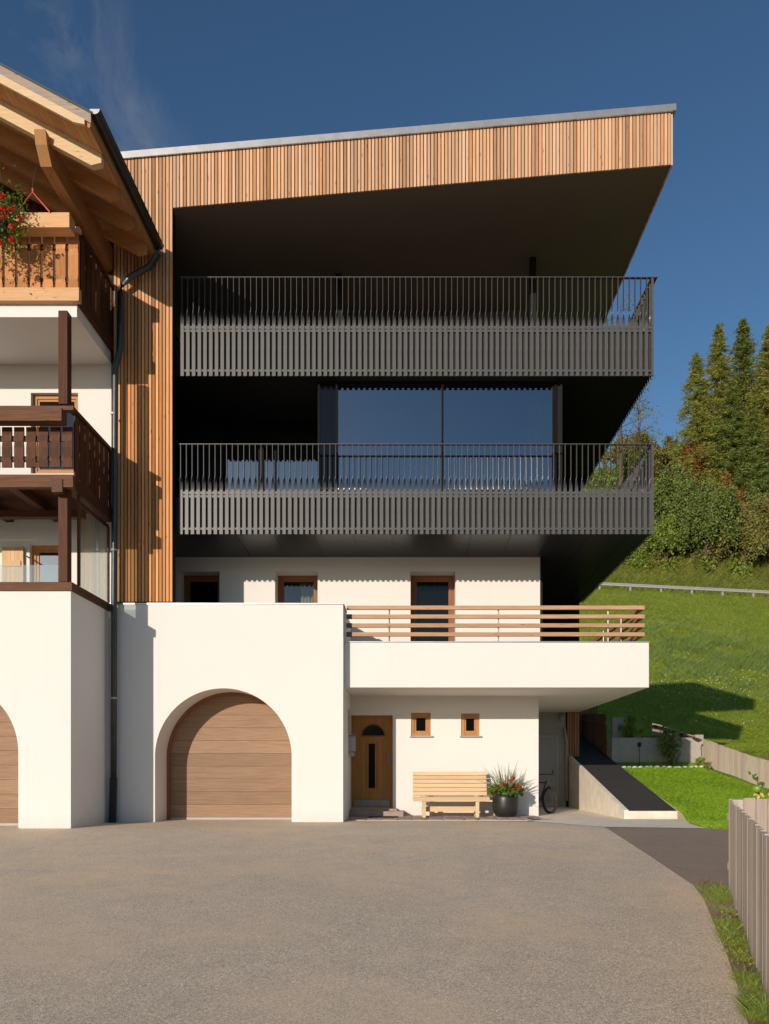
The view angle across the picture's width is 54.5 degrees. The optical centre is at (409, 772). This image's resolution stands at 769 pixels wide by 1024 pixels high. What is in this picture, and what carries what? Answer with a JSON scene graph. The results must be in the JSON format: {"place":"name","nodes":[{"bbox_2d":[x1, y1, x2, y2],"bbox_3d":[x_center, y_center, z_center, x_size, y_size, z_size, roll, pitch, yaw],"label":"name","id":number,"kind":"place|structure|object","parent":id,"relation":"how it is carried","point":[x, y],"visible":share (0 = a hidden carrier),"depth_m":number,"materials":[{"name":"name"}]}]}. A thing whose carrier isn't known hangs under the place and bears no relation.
{"place":"outdoors","nodes":[
{"label":"outdoors","id":0,"kind":"place"},
{"bbox_2d":[0,819,747,1023],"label":"asphalt yard","id":1,"kind":"structure","parent":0,"point":[291,922],"depth_m":6.66,"materials":[{"name":"grey asphalt"}]},
{"bbox_2d":[0,63,163,827],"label":"chalet","id":2,"kind":"object","parent":1,"relation":"on","point":[58,534],"visible":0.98,"depth_m":14.45,"materials":[{"name":"white paint"}]},
{"bbox_2d":[0,705,17,825],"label":"garage door","id":3,"kind":"structure","parent":2,"relation":"in","point":[8,738],"depth_m":14.82,"materials":[{"name":"brown wood"}]},
{"bbox_2d":[0,408,66,425],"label":"flower box","id":4,"kind":"object","parent":2,"relation":"attached to","point":[33,416],"visible":1,"depth_m":13.75,"materials":[{"name":"brown wood"}]},
{"bbox_2d":[19,165,49,211],"bbox_3d":[-7.021,-11.128,14.060,0.617,1.313,0.287,0,0,0],"label":"rope sling","id":5,"kind":"object","parent":2,"relation":"hanging from","point":[35,195],"visible":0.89,"depth_m":13.92,"materials":[{"name":"fabric"}]},
{"bbox_2d":[0,164,31,277],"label":"hanging basket","id":6,"kind":"object","parent":5,"relation":"hanging from","point":[7,228],"visible":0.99,"depth_m":13.72,"materials":[{"name":"green plant"}]},
{"bbox_2d":[1,212,74,236],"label":"flower box","id":7,"kind":"object","parent":2,"relation":"attached to","point":[51,224],"visible":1,"depth_m":13.95,"materials":[{"name":"brown wood"}]},
{"bbox_2d":[32,546,57,581],"bbox_3d":[-7.783,-4.229,16.190,0.782,1.369,0.080,0,0,0],"label":"window","id":8,"kind":"structure","parent":2,"relation":"in","point":[44,558],"depth_m":16.19,"materials":[{"name":"clear glass"}]},
{"bbox_2d":[33,395,77,473],"bbox_3d":[-7.643,-7.309,16.190,1.011,1.730,0.080,0,0,0],"label":"window","id":9,"kind":"structure","parent":2,"relation":"in","point":[38,400],"depth_m":16.17,"materials":[{"name":"brown glass"}]},
{"bbox_2d":[369,816,397,817],"bbox_3d":[-0.600,1.019,17.200,0.660,0.018,0.400,0,0,0],"label":"door mat","id":10,"kind":"object","parent":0,"point":[383,816],"depth_m":17.07,"materials":[{"name":"fabric"}]},
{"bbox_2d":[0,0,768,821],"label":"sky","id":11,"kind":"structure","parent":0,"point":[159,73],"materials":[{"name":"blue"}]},
{"bbox_2d":[346,815,542,820],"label":"flagstone paving","id":12,"kind":"structure","parent":0,"point":[454,818],"depth_m":16.76,"materials":[{"name":"grey stone"}]},
{"bbox_2d":[349,808,403,816],"bbox_3d":[-0.772,0.951,17.724,1.263,0.178,0.548,0,0,0],"label":"doorstep","id":13,"kind":"object","parent":12,"relation":"on","point":[360,812],"visible":0.96,"depth_m":17.45,"materials":[{"name":"grey stone"}]},
{"bbox_2d":[413,771,489,816],"bbox_3d":[0.963,0.505,17.482,1.772,1.066,0.724,0,0,0],"label":"bench","id":14,"kind":"object","parent":12,"relation":"on","point":[447,784],"visible":0.96,"depth_m":17.62,"materials":[{"name":"brown wood"}]},
{"bbox_2d":[481,761,533,816],"bbox_3d":[2.231,0.356,17.309,1.294,1.358,1.322,0,0,17],"label":"flower pot","id":15,"kind":"object","parent":12,"relation":"on","point":[505,800],"visible":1,"depth_m":17.18,"materials":[{"name":"black ceramic"}]},
{"bbox_2d":[494,819,547,822],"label":"ground","id":16,"kind":"structure","parent":0,"point":[518,821],"depth_m":16.15,"materials":[{"name":"concrete"}]},
{"bbox_2d":[110,103,675,821],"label":"modern house","id":17,"kind":"structure","parent":16,"relation":"on","point":[380,391],"depth_m":16.28,"materials":[{"name":"white paint"}]},
{"bbox_2d":[184,576,218,602],"bbox_3d":[-5.071,-4.024,18.420,0.963,1.659,0.080,0,0,0],"label":"window","id":18,"kind":"structure","parent":17,"relation":"in","point":[197,589],"depth_m":18.42,"materials":[{"name":"black glass"}]},
{"bbox_2d":[167,692,291,819],"bbox_3d":[-3.969,-0.444,16.725,3.155,3.008,0.130,0,0,0],"label":"garage door","id":19,"kind":"structure","parent":17,"relation":"in","point":[229,755],"depth_m":16.73,"materials":[{"name":"brown wood"}]},
{"bbox_2d":[278,576,317,602],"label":"window","id":20,"kind":"structure","parent":17,"relation":"in","point":[289,587],"depth_m":18.40,"materials":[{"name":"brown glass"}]},
{"bbox_2d":[348,709,349,732],"bbox_3d":[-1.402,-1.194,17.325,0.018,0.549,0.350,0,0,0],"label":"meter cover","id":21,"kind":"object","parent":17,"relation":"attached to","point":[348,720],"visible":1,"depth_m":17.25,"materials":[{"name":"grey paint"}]},
{"bbox_2d":[349,734,356,755],"bbox_3d":[-1.327,-0.632,17.470,0.167,0.503,0.340,0,0,0],"label":"letter box","id":22,"kind":"object","parent":17,"relation":"attached to","point":[352,743],"visible":1,"depth_m":17.32,"materials":[{"name":"grey paint"}]},
{"bbox_2d":[351,716,392,807],"bbox_3d":[-0.911,-0.261,18.130,1.015,2.243,0.141,0,0,0],"label":"front door","id":23,"kind":"structure","parent":17,"relation":"in","point":[372,762],"depth_m":18.13,"materials":[{"name":"brown wood"}]},
{"bbox_2d":[410,713,432,736],"bbox_3d":[0.289,-1.145,18.030,0.551,0.588,0.160,0,0,0],"label":"window","id":24,"kind":"structure","parent":17,"relation":"in","point":[420,722],"depth_m":18.05,"materials":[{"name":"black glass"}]},
{"bbox_2d":[411,576,453,640],"bbox_3d":[0.571,-3.529,18.420,1.078,2.649,0.080,0,0,0],"label":"door","id":25,"kind":"structure","parent":17,"relation":"in","point":[425,590],"depth_m":18.42,"materials":[{"name":"black glass"}]},
{"bbox_2d":[460,714,481,736],"bbox_3d":[1.481,-1.138,18.030,0.523,0.574,0.160,0,0,0],"label":"window","id":26,"kind":"structure","parent":17,"relation":"in","point":[469,722],"depth_m":18.03,"materials":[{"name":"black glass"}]},
{"bbox_2d":[539,735,557,805],"bbox_3d":[4.215,-0.055,22.774,0.670,2.170,0.048,0,0,0],"label":"carport door","id":27,"kind":"structure","parent":17,"relation":"in","point":[548,744],"depth_m":22.77,"materials":[{"name":"grey paint"}]},
{"bbox_2d":[559,714,564,720],"bbox_3d":[4.651,-1.683,22.715,0.180,0.234,0.233,0,0,0],"label":"wall lamp","id":28,"kind":"object","parent":17,"relation":"attached to","point":[561,717],"visible":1,"depth_m":22.66,"materials":[{"name":"white paint"}]},
{"bbox_2d":[569,737,676,818],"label":"ramp","id":29,"kind":"structure","parent":16,"relation":"on","point":[600,782],"depth_m":19.59,"materials":[{"name":"concrete"}]},
{"bbox_2d":[538,807,621,818],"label":"carport floor","id":30,"kind":"structure","parent":0,"point":[566,813],"depth_m":18.67,"materials":[{"name":"grey concrete"}]},
{"bbox_2d":[539,770,557,813],"bbox_3d":[3.328,0.487,19.447,0.602,1.124,1.696,0,0,-37],"label":"bicycle","id":31,"kind":"object","parent":30,"relation":"on","point":[543,795],"visible":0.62,"depth_m":19.05,"materials":[{"name":"metal"}]},
{"bbox_2d":[528,819,703,827],"bbox_3d":[4.350,1.050,15.459,3.500,0.001,2.801,0,0,0],"label":"concrete strip","id":32,"kind":"object","parent":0,"point":[667,823],"visible":1,"depth_m":15.68,"materials":[{"name":"grey concrete"}]},
{"bbox_2d":[558,823,768,1023],"bbox_3d":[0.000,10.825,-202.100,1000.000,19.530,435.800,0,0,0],"label":"ground","id":33,"kind":"structure","parent":0,"point":[713,915],"depth_m":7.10,"materials":[{"name":"green plant"}]},
{"bbox_2d":[688,873,716,886],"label":"verge weeds","id":34,"kind":"object","parent":33,"relation":"on","point":[706,880],"visible":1,"depth_m":8.60,"materials":[{"name":"green plant"}]},
{"bbox_2d":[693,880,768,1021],"bbox_3d":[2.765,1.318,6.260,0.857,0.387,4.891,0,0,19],"label":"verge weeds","id":35,"kind":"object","parent":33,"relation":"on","point":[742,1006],"visible":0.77,"depth_m":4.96,"materials":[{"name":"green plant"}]},
{"bbox_2d":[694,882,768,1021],"bbox_3d":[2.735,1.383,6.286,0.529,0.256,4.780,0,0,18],"label":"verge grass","id":36,"kind":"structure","parent":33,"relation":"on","point":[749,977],"depth_m":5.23,"materials":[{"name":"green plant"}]},
{"bbox_2d":[709,902,756,969],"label":"verge leaves","id":37,"kind":"object","parent":33,"relation":"on","point":[743,952],"visible":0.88,"depth_m":6.01,"materials":[{"name":"green plant"}]},
{"bbox_2d":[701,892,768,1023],"bbox_3d":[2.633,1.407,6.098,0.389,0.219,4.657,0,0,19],"label":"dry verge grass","id":38,"kind":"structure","parent":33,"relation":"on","point":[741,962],"depth_m":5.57,"materials":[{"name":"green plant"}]},
{"bbox_2d":[728,799,768,1002],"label":"plank fence","id":39,"kind":"object","parent":33,"relation":"on","point":[748,859],"visible":0.84,"depth_m":5.84,"materials":[{"name":"grey wood"}]},
{"bbox_2d":[733,798,768,833],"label":"plank fence","id":40,"kind":"object","parent":33,"relation":"on","point":[756,810],"visible":0.35,"depth_m":8.52,"materials":[{"name":"brown wood"}]},
{"bbox_2d":[748,771,768,798],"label":"apple sapling","id":41,"kind":"object","parent":33,"relation":"on","point":[757,788],"visible":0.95,"depth_m":8.86,"materials":[{"name":"green plant"}]},
{"bbox_2d":[605,827,727,887],"bbox_3d":[3.990,1.180,11.734,3.616,0.251,5.878,0,0,37],"label":"asphalt patch","id":42,"kind":"object","parent":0,"point":[686,853],"visible":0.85,"depth_m":11.47,"materials":[{"name":"grey asphalt"}]},
{"bbox_2d":[579,588,768,753],"bbox_3d":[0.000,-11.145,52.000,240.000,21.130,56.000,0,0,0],"label":"meadow","id":43,"kind":"structure","parent":0,"point":[682,634],"depth_m":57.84,"materials":[{"name":"green plant"}]},
{"bbox_2d":[607,735,702,762],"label":"retaining wall","id":44,"kind":"structure","parent":43,"relation":"on","point":[622,750],"depth_m":22.50,"materials":[{"name":"grey concrete"}]},
{"bbox_2d":[579,706,597,736],"bbox_3d":[5.925,-1.890,26.139,1.350,2.100,0.081,0,0,0],"label":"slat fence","id":45,"kind":"object","parent":44,"relation":"on","point":[593,710],"visible":0.02,"depth_m":26.10,"materials":[{"name":"brown wood"}]},
{"bbox_2d":[612,717,631,737],"bbox_3d":[6.635,-1.378,23.800,0.630,0.675,1.200,0,0,0],"label":"planting trough","id":46,"kind":"object","parent":44,"relation":"on","point":[616,722],"visible":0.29,"depth_m":23.20,"materials":[{"name":"grey concrete"}]},
{"bbox_2d":[633,732,662,737],"bbox_3d":[7.309,-1.048,22.764,0.926,0.383,0.307,0,0,0],"label":"leafy plant","id":47,"kind":"object","parent":44,"relation":"on","point":[653,736],"visible":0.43,"depth_m":22.73,"materials":[{"name":"green plant"}]},
{"bbox_2d":[652,723,702,757],"bbox_3d":[8.362,-0.942,23.434,0.208,1.405,2.452,0,0,-17],"label":"plank fence","id":48,"kind":"object","parent":44,"relation":"on","point":[655,730],"visible":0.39,"depth_m":23.08,"materials":[{"name":"brown wood"}]},
{"bbox_2d":[598,582,768,596],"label":"guardrail","id":49,"kind":"object","parent":43,"relation":"on","point":[691,589],"visible":0.41,"depth_m":79.83,"materials":[{"name":"silver metal"}]},
{"bbox_2d":[649,635,762,727],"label":"clover flowers","id":50,"kind":"object","parent":43,"relation":"on","point":[707,687],"visible":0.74,"depth_m":50.36,"materials":[{"name":"white plant"}]},
{"bbox_2d":[579,466,768,597],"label":"hillside","id":51,"kind":"structure","parent":0,"point":[630,582],"depth_m":89.34,"materials":[{"name":"green plant"}]},
{"bbox_2d":[590,442,644,494],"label":"broadleaf tree","id":52,"kind":"object","parent":51,"relation":"on","point":[603,477],"visible":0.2,"depth_m":97.09,"materials":[{"name":"green plant"}]},
{"bbox_2d":[600,429,650,466],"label":"broadleaf tree","id":53,"kind":"object","parent":51,"relation":"on","point":[617,441],"visible":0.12,"depth_m":109.96,"materials":[{"name":"green plant"}]},
{"bbox_2d":[604,291,664,486],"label":"birch tree","id":54,"kind":"object","parent":51,"relation":"on","point":[620,458],"visible":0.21,"depth_m":93.82,"materials":[{"name":"green plant"}]},
{"bbox_2d":[613,376,663,473],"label":"birch tree","id":55,"kind":"object","parent":51,"relation":"on","point":[638,439],"visible":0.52,"depth_m":95.52,"materials":[{"name":"green plant"}]},
{"bbox_2d":[636,446,672,489],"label":"broadleaf tree","id":56,"kind":"object","parent":51,"relation":"on","point":[658,464],"visible":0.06,"depth_m":98.19,"materials":[{"name":"green plant"}]},
{"bbox_2d":[650,436,682,467],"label":"broadleaf tree","id":57,"kind":"object","parent":51,"relation":"on","point":[670,457],"visible":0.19,"depth_m":110.35,"materials":[{"name":"green plant"}]},
{"bbox_2d":[644,510,691,560],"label":"bush","id":58,"kind":"object","parent":51,"relation":"on","point":[667,536],"visible":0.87,"depth_m":91.14,"materials":[{"name":"green plant"}]},
{"bbox_2d":[654,458,698,536],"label":"broadleaf tree","id":59,"kind":"object","parent":51,"relation":"on","point":[664,487],"visible":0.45,"depth_m":93.36,"materials":[{"name":"green plant"}]},
{"bbox_2d":[585,461,768,577],"bbox_3d":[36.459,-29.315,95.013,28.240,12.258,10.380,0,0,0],"label":"undergrowth","id":60,"kind":"object","parent":51,"relation":"on","point":[675,569],"visible":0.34,"depth_m":90.91,"materials":[{"name":"green plant"}]},
{"bbox_2d":[600,554,768,596],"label":"dry grass","id":61,"kind":"structure","parent":51,"relation":"on","point":[653,567],"depth_m":89.18,"materials":[{"name":"green plant"}]},
{"bbox_2d":[667,437,715,486],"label":"broadleaf tree","id":62,"kind":"object","parent":51,"relation":"on","point":[687,450],"visible":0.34,"depth_m":100.30,"materials":[{"name":"green plant"}]},
{"bbox_2d":[662,353,740,489],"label":"larch tree","id":63,"kind":"object","parent":51,"relation":"on","point":[697,426],"visible":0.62,"depth_m":101.10,"materials":[{"name":"green plant"}]},
{"bbox_2d":[663,470,745,564],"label":"bush","id":64,"kind":"object","parent":51,"relation":"on","point":[707,512],"visible":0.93,"depth_m":90.57,"materials":[{"name":"green plant"}]},
{"bbox_2d":[682,323,759,449],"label":"larch tree","id":65,"kind":"object","parent":51,"relation":"on","point":[717,364],"visible":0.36,"depth_m":105.40,"materials":[{"name":"green plant"}]},
{"bbox_2d":[697,378,765,500],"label":"spruce tree","id":66,"kind":"object","parent":51,"relation":"on","point":[732,437],"visible":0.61,"depth_m":98.97,"materials":[{"name":"green plant"}]},
{"bbox_2d":[718,468,750,519],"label":"broadleaf tree","id":67,"kind":"object","parent":51,"relation":"on","point":[740,495],"visible":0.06,"depth_m":96.58,"materials":[{"name":"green plant"}]},
{"bbox_2d":[708,512,768,564],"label":"bush","id":68,"kind":"object","parent":51,"relation":"on","point":[754,539],"visible":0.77,"depth_m":90.30,"materials":[{"name":"green plant"}]},
{"bbox_2d":[722,318,766,460],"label":"spruce tree","id":69,"kind":"object","parent":51,"relation":"on","point":[741,347],"visible":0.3,"depth_m":109.19,"materials":[{"name":"green plant"}]},
{"bbox_2d":[731,490,768,555],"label":"bush","id":70,"kind":"object","parent":51,"relation":"on","point":[759,506],"visible":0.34,"depth_m":92.36,"materials":[{"name":"green plant"}]},
{"bbox_2d":[732,408,768,495],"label":"spruce tree","id":71,"kind":"object","parent":51,"relation":"on","point":[753,424],"visible":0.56,"depth_m":97.98,"materials":[{"name":"green plant"}]},
{"bbox_2d":[735,325,768,472],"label":"larch tree","id":72,"kind":"object","parent":51,"relation":"on","point":[760,397],"visible":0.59,"depth_m":103.44,"materials":[{"name":"green plant"}]},
{"bbox_2d":[742,462,768,504],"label":"broadleaf tree","id":73,"kind":"object","parent":51,"relation":"on","point":[760,491],"visible":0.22,"depth_m":96.44,"materials":[{"name":"green plant"}]},
{"bbox_2d":[616,761,768,829],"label":"lawn","id":74,"kind":"structure","parent":0,"point":[726,774],"depth_m":18.96,"materials":[{"name":"green plant"}]},
{"bbox_2d":[637,742,641,764],"bbox_3d":[6.792,-0.540,22.000,0.160,0.721,0.160,0,0,0],"label":"garden lantern","id":75,"kind":"object","parent":74,"relation":"on","point":[639,744],"visible":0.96,"depth_m":21.99,"materials":[{"name":"black metal"}]},
{"bbox_2d":[655,724,683,764],"bbox_3d":[7.715,-0.774,22.111,0.804,1.353,0.428,0,0,0],"label":"garden shrub","id":76,"kind":"object","parent":74,"relation":"on","point":[668,752],"visible":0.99,"depth_m":22.06,"materials":[{"name":"green plant"}]},
{"bbox_2d":[695,757,705,765],"bbox_3d":[8.640,-0.285,22.108,0.346,0.372,0.262,0,0,42],"label":"leafy plant","id":77,"kind":"object","parent":74,"relation":"on","point":[699,760],"visible":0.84,"depth_m":22.07,"materials":[{"name":"green plant"}]},
{"bbox_2d":[702,761,711,769],"bbox_3d":[8.520,-0.132,21.323,0.305,0.385,0.176,0,0,34],"label":"leafy plant","id":78,"kind":"object","parent":74,"relation":"on","point":[707,765],"visible":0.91,"depth_m":21.29,"materials":[{"name":"green plant"}]},
{"bbox_2d":[664,754,768,763],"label":"meadow","id":79,"kind":"structure","parent":0,"point":[761,755],"depth_m":23.62,"materials":[{"name":"green plant"}]},
{"bbox_2d":[582,714,606,754],"bbox_3d":[6.081,-1.314,25.300,0.082,1.703,4.415,0,0,0],"label":"slat fence","id":80,"kind":"object","parent":79,"relation":"on","point":[594,732],"visible":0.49,"depth_m":24.23,"materials":[{"name":"brown wood"}]},
{"bbox_2d":[618,714,644,737],"bbox_3d":[6.861,-1.351,22.986,0.800,0.911,0.445,0,0,25],"label":"leafy plant","id":81,"kind":"object","parent":79,"relation":"on","point":[630,724],"visible":0.9,"depth_m":22.93,"materials":[{"name":"green plant"}]},
{"bbox_2d":[703,739,768,788],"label":"plank fence","id":82,"kind":"object","parent":79,"relation":"on","point":[730,761],"visible":0.84,"depth_m":20.50,"materials":[{"name":"brown wood"}]},
{"bbox_2d":[749,750,768,780],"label":"meadow grass","id":83,"kind":"structure","parent":0,"point":[764,754],"depth_m":23.65,"materials":[{"name":"green plant"}]}
]}

